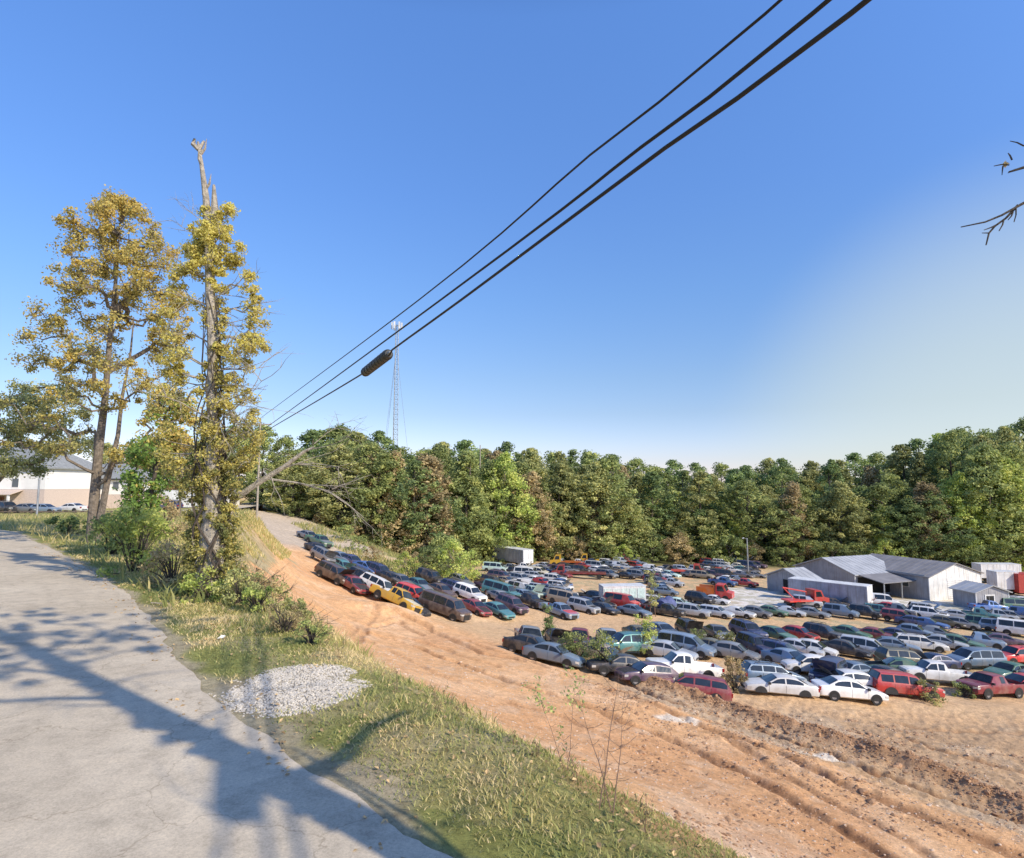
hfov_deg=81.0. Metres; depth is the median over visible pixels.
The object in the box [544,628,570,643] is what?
sedan
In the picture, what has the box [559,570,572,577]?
sedan
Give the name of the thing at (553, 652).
sedan
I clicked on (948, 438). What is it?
tree
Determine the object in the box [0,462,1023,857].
ground
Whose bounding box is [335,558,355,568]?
hatchback
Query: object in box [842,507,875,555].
tree
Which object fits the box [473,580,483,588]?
sedan
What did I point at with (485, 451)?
tree
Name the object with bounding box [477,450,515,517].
tree
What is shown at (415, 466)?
tree
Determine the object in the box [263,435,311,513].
tree
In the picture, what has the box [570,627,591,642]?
sedan
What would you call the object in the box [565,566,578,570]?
sedan
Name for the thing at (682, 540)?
bush
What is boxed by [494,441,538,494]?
tree
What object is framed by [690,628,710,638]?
shrub
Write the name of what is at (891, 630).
sedan
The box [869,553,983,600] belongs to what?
metal hall
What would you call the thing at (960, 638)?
sedan
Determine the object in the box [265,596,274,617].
weed
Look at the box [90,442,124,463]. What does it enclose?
tree
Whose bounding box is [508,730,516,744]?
weed
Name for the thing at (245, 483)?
tree
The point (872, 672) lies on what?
rear window
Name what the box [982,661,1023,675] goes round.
sedan
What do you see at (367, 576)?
side window
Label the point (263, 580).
shrub
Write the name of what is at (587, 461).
tree
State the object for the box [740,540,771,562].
bush
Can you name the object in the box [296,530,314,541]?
sedan
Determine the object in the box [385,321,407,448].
lattice mast
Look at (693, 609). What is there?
off roader
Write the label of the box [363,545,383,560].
bush
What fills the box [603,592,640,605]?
van
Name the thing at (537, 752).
weed
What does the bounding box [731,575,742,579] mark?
sedan
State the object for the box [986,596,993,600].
doorway
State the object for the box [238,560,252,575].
shrub
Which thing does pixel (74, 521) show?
shrub
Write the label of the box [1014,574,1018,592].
rear doors
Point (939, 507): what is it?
tree
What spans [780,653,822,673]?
hatchback
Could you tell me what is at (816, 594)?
tow truck
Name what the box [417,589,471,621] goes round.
van
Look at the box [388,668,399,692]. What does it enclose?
weed
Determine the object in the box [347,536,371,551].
bush
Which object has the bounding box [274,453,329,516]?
tree
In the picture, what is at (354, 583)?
sedan
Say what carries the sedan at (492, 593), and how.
on the ground at (406, 638)
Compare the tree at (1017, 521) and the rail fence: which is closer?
the rail fence
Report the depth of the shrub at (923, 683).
39.58 m
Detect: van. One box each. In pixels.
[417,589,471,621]
[481,579,520,596]
[482,561,507,570]
[513,566,536,571]
[546,588,578,602]
[585,560,606,566]
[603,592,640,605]
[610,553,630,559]
[710,568,735,577]
[737,560,760,568]
[873,593,899,602]
[995,617,1023,634]
[1001,597,1023,606]
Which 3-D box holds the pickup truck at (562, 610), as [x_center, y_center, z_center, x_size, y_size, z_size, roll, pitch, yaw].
[5.059,19.430,64.768,1.664,1.456,4.898,12,-7,-39]
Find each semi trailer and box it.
[488,544,532,564]
[971,562,1021,582]
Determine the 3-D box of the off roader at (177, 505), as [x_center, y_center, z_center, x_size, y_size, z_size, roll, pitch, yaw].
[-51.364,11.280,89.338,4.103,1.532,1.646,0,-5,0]
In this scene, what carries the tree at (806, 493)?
on the ground at (406, 638)
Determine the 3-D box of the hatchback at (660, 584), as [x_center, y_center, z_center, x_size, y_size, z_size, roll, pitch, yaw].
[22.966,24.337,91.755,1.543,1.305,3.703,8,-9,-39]
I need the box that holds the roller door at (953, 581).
[947,578,961,598]
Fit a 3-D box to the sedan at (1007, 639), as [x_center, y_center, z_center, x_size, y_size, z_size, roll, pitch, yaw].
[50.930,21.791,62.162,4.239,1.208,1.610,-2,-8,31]
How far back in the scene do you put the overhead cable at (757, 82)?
7.95 m
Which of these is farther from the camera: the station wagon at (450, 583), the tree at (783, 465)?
the tree at (783, 465)
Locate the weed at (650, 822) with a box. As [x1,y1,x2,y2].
[630,792,655,833]
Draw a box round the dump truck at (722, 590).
[696,582,734,599]
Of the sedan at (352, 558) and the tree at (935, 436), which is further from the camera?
the tree at (935, 436)
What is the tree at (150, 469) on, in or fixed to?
on the ground at (406, 638)
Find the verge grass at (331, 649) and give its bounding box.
[52,512,749,857]
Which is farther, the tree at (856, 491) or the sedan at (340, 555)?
the tree at (856, 491)
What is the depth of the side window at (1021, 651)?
53.66 m
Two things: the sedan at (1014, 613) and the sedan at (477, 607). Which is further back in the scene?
the sedan at (1014, 613)
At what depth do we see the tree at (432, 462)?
113.85 m
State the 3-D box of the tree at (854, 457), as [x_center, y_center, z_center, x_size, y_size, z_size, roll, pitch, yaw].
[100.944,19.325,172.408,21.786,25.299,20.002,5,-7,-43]
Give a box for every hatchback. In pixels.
[30,503,61,512]
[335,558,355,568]
[531,577,547,582]
[554,578,572,585]
[588,566,600,570]
[601,566,617,572]
[614,660,678,685]
[650,583,673,589]
[673,597,689,602]
[711,640,760,660]
[731,562,745,566]
[743,605,772,618]
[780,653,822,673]
[781,625,819,640]
[799,638,838,656]
[814,665,872,687]
[896,623,932,634]
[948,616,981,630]
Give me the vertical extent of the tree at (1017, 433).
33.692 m
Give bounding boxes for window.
[11,478,19,487]
[112,481,118,489]
[324,563,331,569]
[354,569,361,575]
[362,573,370,578]
[369,576,378,582]
[377,579,383,585]
[622,635,630,641]
[632,635,640,641]
[642,635,649,641]
[742,634,748,641]
[811,624,818,629]
[867,669,879,677]
[876,647,886,653]
[881,674,893,681]
[889,650,898,656]
[894,675,908,683]
[899,651,909,656]
[902,582,908,586]
[909,677,918,684]
[910,652,920,657]
[920,607,927,611]
[1017,649,1023,654]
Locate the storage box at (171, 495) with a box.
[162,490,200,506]
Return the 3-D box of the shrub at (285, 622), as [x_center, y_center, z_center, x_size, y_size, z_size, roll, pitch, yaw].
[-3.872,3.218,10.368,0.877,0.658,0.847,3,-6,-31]
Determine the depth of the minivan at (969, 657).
51.66 m
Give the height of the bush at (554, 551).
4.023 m
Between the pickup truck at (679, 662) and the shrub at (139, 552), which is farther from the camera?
the pickup truck at (679, 662)
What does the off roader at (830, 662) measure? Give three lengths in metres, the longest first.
4.486 x 1.959 x 1.792 m
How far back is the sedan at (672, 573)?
111.40 m
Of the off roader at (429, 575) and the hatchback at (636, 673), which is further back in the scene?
the off roader at (429, 575)
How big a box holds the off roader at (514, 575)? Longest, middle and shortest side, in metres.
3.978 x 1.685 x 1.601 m
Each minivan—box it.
[487,569,509,576]
[508,580,528,588]
[527,566,549,574]
[547,563,568,570]
[548,585,572,591]
[568,564,590,570]
[596,568,618,578]
[626,569,643,577]
[639,568,659,573]
[642,572,666,579]
[654,629,716,659]
[689,569,714,577]
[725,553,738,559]
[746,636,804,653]
[821,602,859,618]
[839,634,882,651]
[947,646,1007,670]
[978,616,997,629]
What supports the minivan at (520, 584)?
on the ground at (406, 638)
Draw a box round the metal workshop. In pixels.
[792,554,915,598]
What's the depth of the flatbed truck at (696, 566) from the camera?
115.52 m
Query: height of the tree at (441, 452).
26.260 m
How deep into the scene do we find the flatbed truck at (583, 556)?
130.14 m
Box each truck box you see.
[599,583,645,600]
[986,570,1018,594]
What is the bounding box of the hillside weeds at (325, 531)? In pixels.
[291,520,497,580]
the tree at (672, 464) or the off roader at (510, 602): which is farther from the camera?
the tree at (672, 464)
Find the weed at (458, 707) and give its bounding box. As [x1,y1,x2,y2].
[455,706,465,720]
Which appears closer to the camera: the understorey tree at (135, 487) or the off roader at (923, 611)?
the understorey tree at (135, 487)
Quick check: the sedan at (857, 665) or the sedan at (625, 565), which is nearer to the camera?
the sedan at (857, 665)
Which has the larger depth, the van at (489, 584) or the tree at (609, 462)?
the tree at (609, 462)
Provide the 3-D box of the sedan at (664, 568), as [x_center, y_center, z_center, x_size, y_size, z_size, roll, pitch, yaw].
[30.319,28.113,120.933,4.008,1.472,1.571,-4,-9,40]
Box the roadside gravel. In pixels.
[208,663,372,717]
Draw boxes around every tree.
[0,184,194,542]
[0,378,94,481]
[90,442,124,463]
[112,383,203,548]
[128,452,185,488]
[158,430,203,489]
[171,432,238,489]
[223,424,263,484]
[226,429,261,502]
[229,411,381,551]
[233,422,288,510]
[261,454,324,513]
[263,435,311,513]
[265,429,332,515]
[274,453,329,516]
[286,468,342,520]
[292,429,331,524]
[297,464,358,527]
[301,444,376,531]
[308,423,360,457]
[310,435,377,530]
[320,440,407,542]
[340,443,388,540]
[347,431,372,468]
[351,450,426,549]
[353,430,404,459]
[364,450,420,553]
[369,460,468,557]
[382,454,433,539]
[390,446,412,478]
[398,453,461,567]
[405,447,452,492]
[409,454,450,540]
[416,443,461,534]
[418,501,466,554]
[428,467,485,550]
[436,441,455,467]
[436,464,499,554]
[443,448,509,531]
[446,439,509,479]
[451,452,491,559]
[462,459,523,554]
[464,463,503,554]
[476,448,491,465]
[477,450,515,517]
[482,451,540,546]
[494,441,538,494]
[498,460,564,547]
[507,471,557,553]
[510,447,578,550]
[510,493,536,547]
[532,482,558,560]
[534,516,564,561]
[542,450,568,478]
[545,473,596,558]
[546,463,567,534]
[547,451,574,532]
[547,463,583,556]
[562,461,650,555]
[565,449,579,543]
[569,464,602,546]
[573,453,643,556]
[576,449,609,471]
[576,503,606,558]
[580,458,607,506]
[595,480,632,543]
[601,503,658,555]
[603,465,635,543]
[606,454,638,492]
[619,471,666,555]
[625,457,655,521]
[628,471,680,558]
[632,489,703,553]
[638,473,668,548]
[645,464,678,534]
[648,459,690,534]
[656,508,699,559]
[667,462,716,510]
[670,470,698,545]
[678,471,723,558]
[685,509,717,559]
[689,472,722,546]
[692,473,730,529]
[694,462,744,508]
[706,509,753,555]
[712,468,762,549]
[712,479,803,559]
[719,521,745,559]
[723,465,778,506]
[734,484,789,549]
[736,466,761,533]
[753,457,788,517]
[754,458,802,533]
[762,500,788,560]
[763,483,830,560]
[766,465,815,526]
[771,481,815,563]
[779,469,837,535]
[780,460,834,503]
[788,499,820,546]
[807,480,868,555]
[807,499,848,556]
[810,459,847,539]
[815,469,862,530]
[819,459,855,538]
[830,452,891,501]
[830,485,891,551]
[842,482,917,554]
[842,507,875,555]
[848,472,913,545]
[851,451,912,504]
[858,465,894,525]
[867,506,900,555]
[871,498,966,561]
[873,452,915,508]
[875,444,926,535]
[891,489,985,562]
[899,438,946,479]
[900,448,963,525]
[902,481,962,562]
[903,433,959,495]
[904,451,945,546]
[916,429,995,519]
[924,485,986,563]
[926,426,976,473]
[931,471,1001,565]
[939,441,1023,562]
[945,433,978,479]
[949,458,1023,561]
[955,434,1023,533]
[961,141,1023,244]
[963,492,1023,563]
[974,428,999,444]
[975,456,1023,562]
[978,441,1023,552]
[992,426,1023,473]
[994,425,1022,437]
[1007,416,1023,454]
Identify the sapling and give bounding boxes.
[521,664,588,772]
[556,725,584,782]
[572,665,638,814]
[600,746,611,805]
[643,570,659,616]
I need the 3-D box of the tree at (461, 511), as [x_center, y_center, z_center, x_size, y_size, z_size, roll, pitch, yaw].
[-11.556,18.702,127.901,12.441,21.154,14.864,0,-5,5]
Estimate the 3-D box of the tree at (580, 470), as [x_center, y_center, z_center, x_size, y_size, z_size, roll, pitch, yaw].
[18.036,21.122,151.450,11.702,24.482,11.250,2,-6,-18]
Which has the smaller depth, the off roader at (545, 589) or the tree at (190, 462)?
the off roader at (545, 589)
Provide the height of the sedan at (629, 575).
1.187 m
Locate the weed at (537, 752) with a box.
[531,739,540,757]
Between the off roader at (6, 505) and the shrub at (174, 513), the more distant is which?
the off roader at (6, 505)
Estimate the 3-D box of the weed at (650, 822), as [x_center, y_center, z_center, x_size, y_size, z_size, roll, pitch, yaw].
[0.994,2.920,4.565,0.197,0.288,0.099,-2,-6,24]
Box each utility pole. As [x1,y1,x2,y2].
[36,463,40,515]
[178,442,183,515]
[253,422,271,518]
[479,445,480,558]
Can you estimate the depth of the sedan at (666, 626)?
56.73 m
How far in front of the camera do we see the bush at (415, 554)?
78.94 m
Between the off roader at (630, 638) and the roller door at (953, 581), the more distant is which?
the roller door at (953, 581)
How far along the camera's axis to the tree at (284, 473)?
107.54 m
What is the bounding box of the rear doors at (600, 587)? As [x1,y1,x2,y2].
[599,585,602,596]
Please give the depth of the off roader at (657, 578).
99.97 m
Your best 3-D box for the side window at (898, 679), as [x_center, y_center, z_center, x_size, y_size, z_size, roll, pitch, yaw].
[26.175,16.819,40.295,0.855,0.459,0.154,3,-9,5]
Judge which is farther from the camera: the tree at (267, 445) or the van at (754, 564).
the van at (754, 564)
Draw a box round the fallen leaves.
[33,538,725,857]
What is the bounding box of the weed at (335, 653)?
[333,640,344,657]
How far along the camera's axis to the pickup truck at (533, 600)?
67.25 m
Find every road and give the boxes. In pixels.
[0,530,452,857]
[182,502,268,510]
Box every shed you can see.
[764,567,822,593]
[948,580,1012,608]
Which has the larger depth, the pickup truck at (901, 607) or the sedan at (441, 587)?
the pickup truck at (901, 607)
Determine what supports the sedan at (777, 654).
on the ground at (406, 638)
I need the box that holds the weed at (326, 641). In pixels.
[319,628,334,647]
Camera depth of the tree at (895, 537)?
134.52 m
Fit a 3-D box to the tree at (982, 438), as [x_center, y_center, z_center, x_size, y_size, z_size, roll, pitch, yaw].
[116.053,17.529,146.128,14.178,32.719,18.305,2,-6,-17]
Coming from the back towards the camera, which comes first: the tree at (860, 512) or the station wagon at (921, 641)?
the tree at (860, 512)
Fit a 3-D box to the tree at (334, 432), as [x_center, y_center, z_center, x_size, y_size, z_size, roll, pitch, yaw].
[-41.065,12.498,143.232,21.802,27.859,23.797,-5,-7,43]
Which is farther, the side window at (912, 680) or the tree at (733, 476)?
the tree at (733, 476)
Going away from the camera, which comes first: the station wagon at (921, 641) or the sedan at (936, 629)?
the station wagon at (921, 641)
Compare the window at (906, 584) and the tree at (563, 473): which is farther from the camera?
the tree at (563, 473)
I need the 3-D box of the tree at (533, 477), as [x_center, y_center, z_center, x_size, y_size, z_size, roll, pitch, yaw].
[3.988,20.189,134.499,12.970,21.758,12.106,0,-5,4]
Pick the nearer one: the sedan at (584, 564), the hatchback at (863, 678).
the hatchback at (863, 678)
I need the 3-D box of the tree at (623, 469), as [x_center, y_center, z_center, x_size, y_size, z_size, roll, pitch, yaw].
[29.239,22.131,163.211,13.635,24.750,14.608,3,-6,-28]
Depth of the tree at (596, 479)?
138.15 m
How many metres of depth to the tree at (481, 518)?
121.11 m
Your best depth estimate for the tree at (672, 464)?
176.90 m
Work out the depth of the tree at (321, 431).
143.57 m
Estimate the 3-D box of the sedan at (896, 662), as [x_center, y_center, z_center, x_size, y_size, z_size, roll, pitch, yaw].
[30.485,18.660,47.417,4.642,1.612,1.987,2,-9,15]
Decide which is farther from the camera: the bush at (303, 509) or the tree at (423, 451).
the tree at (423, 451)
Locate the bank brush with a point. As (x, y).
(273, 541)
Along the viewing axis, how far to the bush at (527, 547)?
127.85 m
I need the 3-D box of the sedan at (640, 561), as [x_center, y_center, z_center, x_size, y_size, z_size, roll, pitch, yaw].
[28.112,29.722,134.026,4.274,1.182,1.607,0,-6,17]
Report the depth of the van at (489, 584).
69.93 m
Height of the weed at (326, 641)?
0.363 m
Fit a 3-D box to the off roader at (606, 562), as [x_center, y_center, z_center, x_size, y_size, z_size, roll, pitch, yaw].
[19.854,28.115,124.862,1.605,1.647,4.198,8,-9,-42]
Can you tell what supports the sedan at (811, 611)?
on the ground at (406, 638)
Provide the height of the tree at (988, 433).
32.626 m
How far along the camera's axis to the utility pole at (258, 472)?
58.73 m
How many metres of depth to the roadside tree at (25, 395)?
32.92 m
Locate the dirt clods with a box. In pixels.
[584,671,1023,857]
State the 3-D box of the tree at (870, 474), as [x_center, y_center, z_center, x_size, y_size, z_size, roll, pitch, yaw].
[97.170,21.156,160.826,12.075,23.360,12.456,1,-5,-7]
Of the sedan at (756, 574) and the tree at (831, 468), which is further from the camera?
the tree at (831, 468)
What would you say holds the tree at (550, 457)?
on the ground at (406, 638)
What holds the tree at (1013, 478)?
on the ground at (406, 638)
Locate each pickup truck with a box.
[304,534,333,547]
[369,584,422,613]
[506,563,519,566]
[514,584,546,598]
[514,625,544,637]
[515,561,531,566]
[515,592,544,608]
[538,602,579,619]
[577,590,598,596]
[644,603,685,617]
[645,651,724,676]
[665,577,684,587]
[707,577,737,586]
[731,578,758,587]
[885,603,917,615]
[898,659,971,681]
[954,671,1023,699]
[962,607,1000,617]
[962,631,1006,648]
[967,600,1008,609]
[971,608,1019,618]
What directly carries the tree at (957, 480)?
on the ground at (406, 638)
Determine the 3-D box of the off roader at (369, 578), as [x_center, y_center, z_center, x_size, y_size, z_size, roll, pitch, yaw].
[-12.436,14.967,56.779,4.469,1.687,1.997,15,-15,27]
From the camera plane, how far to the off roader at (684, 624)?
56.73 m
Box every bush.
[282,500,311,518]
[312,512,328,524]
[333,524,357,540]
[343,521,363,538]
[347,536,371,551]
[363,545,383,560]
[370,537,390,549]
[390,550,421,574]
[405,548,461,575]
[405,551,424,566]
[415,534,468,572]
[427,538,483,579]
[464,552,483,565]
[482,537,516,564]
[520,544,535,563]
[537,545,563,559]
[564,536,591,560]
[579,537,619,559]
[611,544,639,559]
[631,539,667,562]
[660,532,698,564]
[690,541,714,562]
[710,534,756,564]
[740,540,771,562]
[769,546,804,567]
[783,539,827,563]
[811,541,862,558]
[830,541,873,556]
[865,539,905,556]
[898,537,946,561]
[945,548,986,567]
[960,544,1008,566]
[999,554,1023,570]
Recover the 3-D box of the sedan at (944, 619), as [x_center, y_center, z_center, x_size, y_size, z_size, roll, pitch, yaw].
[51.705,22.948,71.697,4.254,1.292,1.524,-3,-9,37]
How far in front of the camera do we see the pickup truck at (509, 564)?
112.69 m
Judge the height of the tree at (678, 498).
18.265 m
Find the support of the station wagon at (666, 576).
on the ground at (406, 638)
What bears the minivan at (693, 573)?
on the ground at (406, 638)
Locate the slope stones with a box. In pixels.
[277,602,1023,857]
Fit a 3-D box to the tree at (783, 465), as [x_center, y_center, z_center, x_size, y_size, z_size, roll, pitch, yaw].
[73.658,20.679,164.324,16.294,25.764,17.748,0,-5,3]
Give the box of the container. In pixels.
[1014,572,1023,593]
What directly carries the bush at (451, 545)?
on the ground at (406, 638)
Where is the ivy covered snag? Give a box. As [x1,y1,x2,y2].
[119,138,312,596]
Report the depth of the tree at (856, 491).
149.09 m
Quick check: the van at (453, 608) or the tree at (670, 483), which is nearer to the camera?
the van at (453, 608)
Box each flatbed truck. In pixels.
[550,554,580,563]
[552,564,605,578]
[577,553,598,560]
[671,563,701,573]
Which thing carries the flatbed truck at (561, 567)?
on the ground at (406, 638)
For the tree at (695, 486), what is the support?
on the ground at (406, 638)
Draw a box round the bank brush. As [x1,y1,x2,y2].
[156,509,394,667]
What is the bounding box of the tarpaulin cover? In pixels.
[656,596,676,606]
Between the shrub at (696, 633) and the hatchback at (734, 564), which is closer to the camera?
the shrub at (696, 633)
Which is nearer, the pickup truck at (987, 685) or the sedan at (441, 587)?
the pickup truck at (987, 685)
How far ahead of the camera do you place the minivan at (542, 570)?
107.44 m
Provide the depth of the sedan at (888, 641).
56.85 m
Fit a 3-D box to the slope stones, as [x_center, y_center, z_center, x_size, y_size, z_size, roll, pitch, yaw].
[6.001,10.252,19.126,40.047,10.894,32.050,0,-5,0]
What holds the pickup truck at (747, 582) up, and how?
on the ground at (406, 638)
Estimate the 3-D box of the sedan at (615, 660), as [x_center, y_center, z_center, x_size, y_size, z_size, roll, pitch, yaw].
[7.087,15.342,39.325,4.296,1.568,1.895,9,-11,-6]
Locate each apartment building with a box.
[0,446,105,506]
[100,463,161,507]
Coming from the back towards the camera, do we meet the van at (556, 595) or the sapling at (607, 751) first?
the van at (556, 595)
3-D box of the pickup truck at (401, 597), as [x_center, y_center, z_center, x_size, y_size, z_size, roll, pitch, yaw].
[-10.372,15.139,54.154,5.290,1.720,2.058,14,-16,32]
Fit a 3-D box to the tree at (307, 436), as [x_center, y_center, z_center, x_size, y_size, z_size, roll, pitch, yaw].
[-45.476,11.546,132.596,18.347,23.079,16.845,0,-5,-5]
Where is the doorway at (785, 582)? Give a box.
[783,579,788,593]
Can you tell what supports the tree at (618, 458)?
on the ground at (406, 638)
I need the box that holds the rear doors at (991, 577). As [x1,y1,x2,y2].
[986,571,996,585]
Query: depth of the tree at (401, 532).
110.44 m
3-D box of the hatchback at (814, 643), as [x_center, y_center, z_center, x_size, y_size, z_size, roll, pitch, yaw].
[26.847,19.387,53.168,3.701,1.370,1.927,-3,-11,38]
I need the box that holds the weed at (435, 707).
[430,680,448,711]
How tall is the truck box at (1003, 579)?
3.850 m
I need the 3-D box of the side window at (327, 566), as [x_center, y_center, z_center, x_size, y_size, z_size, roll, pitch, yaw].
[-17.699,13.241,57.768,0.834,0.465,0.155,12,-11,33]
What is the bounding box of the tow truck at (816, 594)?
[781,587,828,607]
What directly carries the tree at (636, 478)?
on the ground at (406, 638)
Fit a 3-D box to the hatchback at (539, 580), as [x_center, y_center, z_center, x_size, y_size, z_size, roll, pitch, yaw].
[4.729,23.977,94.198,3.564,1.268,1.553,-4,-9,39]
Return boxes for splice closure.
[361,349,392,376]
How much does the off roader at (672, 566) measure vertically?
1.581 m
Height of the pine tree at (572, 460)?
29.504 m
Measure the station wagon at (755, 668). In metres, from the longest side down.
4.308 x 2.001 x 1.503 m
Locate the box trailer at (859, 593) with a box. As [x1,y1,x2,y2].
[788,576,872,603]
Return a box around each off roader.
[0,500,19,512]
[160,500,183,509]
[310,545,337,562]
[314,560,355,585]
[349,566,373,576]
[360,572,392,599]
[366,561,388,571]
[415,567,442,582]
[452,582,487,601]
[471,574,498,581]
[494,593,528,614]
[506,565,514,571]
[509,572,531,578]
[516,578,533,583]
[542,587,548,598]
[543,573,567,580]
[547,579,573,589]
[566,596,600,614]
[598,631,652,655]
[599,560,615,566]
[609,560,621,564]
[613,557,629,562]
[626,561,641,565]
[642,564,662,570]
[643,575,666,583]
[646,594,663,602]
[662,564,678,569]
[673,564,691,569]
[674,617,705,636]
[675,602,711,616]
[684,590,715,603]
[699,557,712,562]
[702,569,722,576]
[703,560,720,566]
[713,558,729,564]
[713,560,730,567]
[728,618,768,637]
[734,631,772,653]
[750,560,767,568]
[791,594,822,607]
[802,621,842,639]
[809,655,847,681]
[849,603,882,619]
[864,602,885,610]
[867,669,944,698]
[873,646,926,661]
[880,607,909,620]
[907,601,942,610]
[910,604,949,616]
[964,613,996,631]
[999,643,1023,661]
[1008,605,1023,614]
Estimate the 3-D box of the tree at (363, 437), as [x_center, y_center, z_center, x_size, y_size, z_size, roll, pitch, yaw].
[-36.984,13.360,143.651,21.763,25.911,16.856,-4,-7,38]
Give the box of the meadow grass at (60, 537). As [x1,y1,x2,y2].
[0,508,279,607]
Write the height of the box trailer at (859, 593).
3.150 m
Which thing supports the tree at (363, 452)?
on the ground at (406, 638)
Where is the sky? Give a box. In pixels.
[0,0,1023,484]
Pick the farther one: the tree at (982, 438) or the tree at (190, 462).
the tree at (982, 438)
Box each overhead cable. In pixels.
[261,0,782,417]
[262,0,831,429]
[263,0,871,432]
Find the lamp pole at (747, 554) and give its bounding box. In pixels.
[742,537,748,571]
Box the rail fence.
[0,510,163,515]
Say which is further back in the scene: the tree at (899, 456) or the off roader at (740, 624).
the tree at (899, 456)
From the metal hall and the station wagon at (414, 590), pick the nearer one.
the station wagon at (414, 590)
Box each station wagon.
[395,582,422,598]
[439,578,459,589]
[524,570,542,576]
[634,597,651,608]
[661,574,679,580]
[662,672,732,700]
[700,604,734,618]
[738,658,806,680]
[892,631,949,652]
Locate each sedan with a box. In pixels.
[13,503,41,512]
[60,503,87,510]
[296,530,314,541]
[304,542,325,548]
[334,551,348,561]
[338,574,371,594]
[343,554,361,562]
[351,561,374,573]
[375,570,398,585]
[389,597,431,616]
[392,573,413,583]
[410,577,433,589]
[428,582,457,597]
[445,573,474,585]
[460,598,492,615]
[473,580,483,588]
[483,601,515,618]
[485,590,506,598]
[498,576,511,581]
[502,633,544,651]
[516,588,529,593]
[522,641,585,668]
[536,562,548,566]
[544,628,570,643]
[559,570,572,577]
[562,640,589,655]
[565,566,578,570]
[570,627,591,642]
[577,562,589,567]
[579,596,600,602]
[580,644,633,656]
[586,646,640,675]
[591,596,616,607]
[592,602,620,614]
[596,627,615,640]
[611,566,626,571]
[616,563,633,568]
[616,571,637,578]
[616,604,651,617]
[621,624,654,639]
[629,566,642,568]
[630,559,647,564]
[641,621,676,633]
[642,639,698,660]
[647,581,673,588]
[652,586,678,596]
[657,565,670,570]
[664,570,681,577]
[680,570,698,577]
[701,637,724,656]
[702,624,733,640]
[708,594,730,604]
[716,575,738,579]
[723,606,756,618]
[724,566,741,571]
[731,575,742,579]
[732,570,754,577]
[740,567,760,572]
[740,673,819,696]
[750,571,766,577]
[760,605,788,616]
[760,625,797,639]
[760,647,800,662]
[777,605,806,617]
[777,637,825,655]
[795,606,831,618]
[810,675,888,705]
[821,638,873,658]
[827,597,849,605]
[831,624,872,637]
[846,660,870,671]
[858,626,892,637]
[863,652,916,667]
[865,664,903,672]
[873,636,922,651]
[877,601,891,605]
[880,627,907,633]
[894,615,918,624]
[909,647,961,668]
[915,616,950,629]
[921,625,959,634]
[924,633,968,649]
[925,615,965,628]
[939,609,966,616]
[943,633,985,646]
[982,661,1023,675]
[986,632,1023,644]
[1003,610,1023,619]
[1004,672,1023,684]
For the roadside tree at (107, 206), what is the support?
on the ground at (406, 638)
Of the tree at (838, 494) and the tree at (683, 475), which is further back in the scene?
the tree at (683, 475)
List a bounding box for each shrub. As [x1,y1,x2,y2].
[43,515,86,534]
[67,489,180,577]
[79,495,139,554]
[114,479,190,535]
[136,535,189,586]
[177,559,240,604]
[195,544,288,605]
[236,555,283,598]
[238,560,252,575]
[240,582,275,613]
[262,568,300,603]
[267,598,310,632]
[272,596,315,622]
[292,609,342,644]
[514,588,573,636]
[556,622,596,658]
[574,624,621,672]
[616,612,674,655]
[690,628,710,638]
[701,642,751,693]
[713,628,740,641]
[903,675,948,706]
[948,681,976,698]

